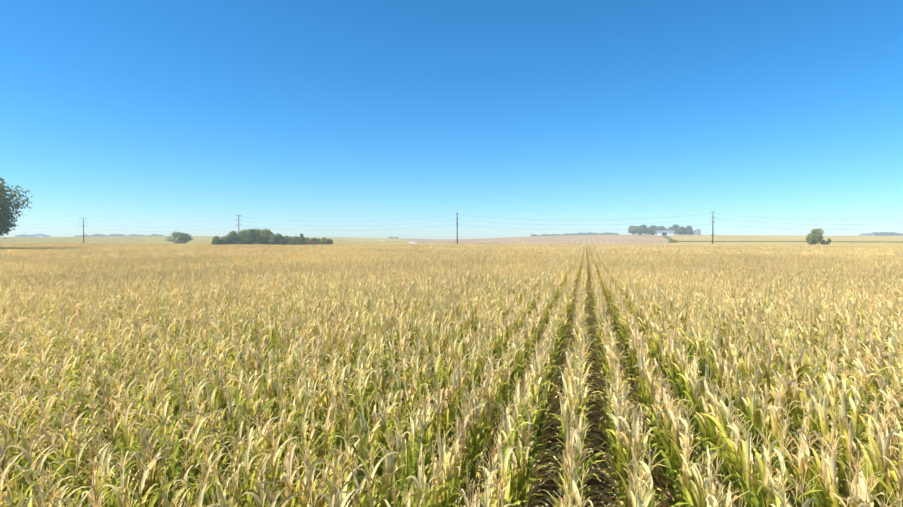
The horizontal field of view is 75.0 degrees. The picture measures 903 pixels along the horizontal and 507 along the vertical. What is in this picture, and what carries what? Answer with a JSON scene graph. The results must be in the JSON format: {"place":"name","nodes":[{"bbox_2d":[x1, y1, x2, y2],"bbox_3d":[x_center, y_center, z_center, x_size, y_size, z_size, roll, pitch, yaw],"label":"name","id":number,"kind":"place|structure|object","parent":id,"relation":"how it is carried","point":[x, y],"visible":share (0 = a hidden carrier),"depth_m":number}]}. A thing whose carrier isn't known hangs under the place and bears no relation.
{"place":"outdoors","nodes":[
{"label":"outdoors","id":0,"kind":"place"},
{"bbox_2d":[0,235,902,506],"bbox_3d":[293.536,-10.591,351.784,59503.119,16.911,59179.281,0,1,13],"label":"ground","id":1,"kind":"structure","parent":0,"point":[700,239],"depth_m":502.70},
{"bbox_2d":[0,177,32,238],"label":"tree","id":2,"kind":"object","parent":1,"relation":"on","point":[7,218],"visible":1,"depth_m":173.45},
{"bbox_2d":[165,231,192,243],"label":"round tree","id":3,"kind":"object","parent":1,"relation":"on","point":[183,238],"visible":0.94,"depth_m":426.28},
{"bbox_2d":[212,236,222,244],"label":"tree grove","id":4,"kind":"object","parent":1,"relation":"on","point":[217,240],"visible":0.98,"depth_m":322.51},
{"bbox_2d":[226,231,238,242],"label":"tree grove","id":5,"kind":"object","parent":1,"relation":"on","point":[232,234],"visible":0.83,"depth_m":325.81},
{"bbox_2d":[232,235,245,244],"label":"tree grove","id":6,"kind":"object","parent":1,"relation":"on","point":[235,241],"visible":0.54,"depth_m":326.41},
{"bbox_2d":[238,231,246,244],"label":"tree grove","id":7,"kind":"object","parent":1,"relation":"on","point":[241,233],"visible":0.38,"depth_m":327.78},
{"bbox_2d":[242,230,256,244],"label":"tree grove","id":8,"kind":"object","parent":1,"relation":"on","point":[244,237],"visible":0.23,"depth_m":322.24},
{"bbox_2d":[243,229,259,244],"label":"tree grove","id":9,"kind":"object","parent":1,"relation":"on","point":[251,238],"visible":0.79,"depth_m":320.48},
{"bbox_2d":[256,229,272,243],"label":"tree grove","id":10,"kind":"object","parent":1,"relation":"on","point":[266,232],"visible":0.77,"depth_m":323.71},
{"bbox_2d":[257,234,272,244],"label":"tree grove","id":11,"kind":"object","parent":1,"relation":"on","point":[261,236],"visible":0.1,"depth_m":324.61},
{"bbox_2d":[268,233,283,244],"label":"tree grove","id":12,"kind":"object","parent":1,"relation":"on","point":[273,238],"visible":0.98,"depth_m":321.70},
{"bbox_2d":[276,233,283,244],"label":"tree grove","id":13,"kind":"object","parent":1,"relation":"on","point":[280,237],"visible":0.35,"depth_m":325.51},
{"bbox_2d":[284,236,292,241],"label":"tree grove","id":14,"kind":"object","parent":1,"relation":"on","point":[289,238],"visible":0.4,"depth_m":326.60},
{"bbox_2d":[287,236,297,244],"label":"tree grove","id":15,"kind":"object","parent":1,"relation":"on","point":[291,242],"visible":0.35,"depth_m":324.28},
{"bbox_2d":[296,236,306,244],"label":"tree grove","id":16,"kind":"object","parent":1,"relation":"on","point":[301,240],"visible":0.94,"depth_m":321.79},
{"bbox_2d":[306,238,316,244],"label":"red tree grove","id":17,"kind":"object","parent":1,"relation":"on","point":[312,241],"visible":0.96,"depth_m":332.93},
{"bbox_2d":[318,237,326,244],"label":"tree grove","id":18,"kind":"object","parent":1,"relation":"on","point":[322,239],"visible":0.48,"depth_m":339.22},
{"bbox_2d":[324,238,332,244],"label":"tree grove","id":19,"kind":"object","parent":1,"relation":"on","point":[328,241],"visible":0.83,"depth_m":333.74},
{"bbox_2d":[456,213,457,243],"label":"power pole","id":20,"kind":"object","parent":1,"relation":"on","point":[457,226],"visible":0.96,"depth_m":333.48},
{"bbox_2d":[629,228,636,233],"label":"farm tree","id":21,"kind":"object","parent":1,"relation":"on","point":[632,231],"visible":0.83,"depth_m":906.26},
{"bbox_2d":[636,224,647,234],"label":"farm tree","id":22,"kind":"object","parent":1,"relation":"on","point":[643,226],"visible":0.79,"depth_m":896.50},
{"bbox_2d":[657,230,676,235],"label":"farm shed","id":23,"kind":"structure","parent":1,"relation":"on","point":[665,232],"depth_m":868.05},
{"bbox_2d":[676,227,685,234],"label":"farm tree","id":24,"kind":"object","parent":1,"relation":"on","point":[680,230],"visible":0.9,"depth_m":891.05},
{"bbox_2d":[695,228,700,234],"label":"grain bin","id":25,"kind":"object","parent":1,"relation":"on","point":[697,231],"visible":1,"depth_m":900.72},
{"bbox_2d":[712,211,714,243],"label":"power pole","id":26,"kind":"object","parent":1,"relation":"on","point":[712,228],"visible":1,"depth_m":316.98},
{"bbox_2d":[17,213,898,232],"bbox_3d":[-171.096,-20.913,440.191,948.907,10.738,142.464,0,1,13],"label":"power line wires","id":27,"kind":"object","parent":26,"relation":"attached to","point":[495,222],"visible":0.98,"depth_m":330.98},
{"bbox_2d":[805,228,824,244],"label":"lone tree","id":28,"kind":"object","parent":1,"relation":"on","point":[813,236],"visible":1,"depth_m":321.85},
{"bbox_2d":[820,238,830,244],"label":"bush","id":29,"kind":"object","parent":1,"relation":"on","point":[827,241],"visible":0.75,"depth_m":325.66},
{"bbox_2d":[0,0,902,238],"label":"sky","id":30,"kind":"structure","parent":0,"point":[576,116]}
]}

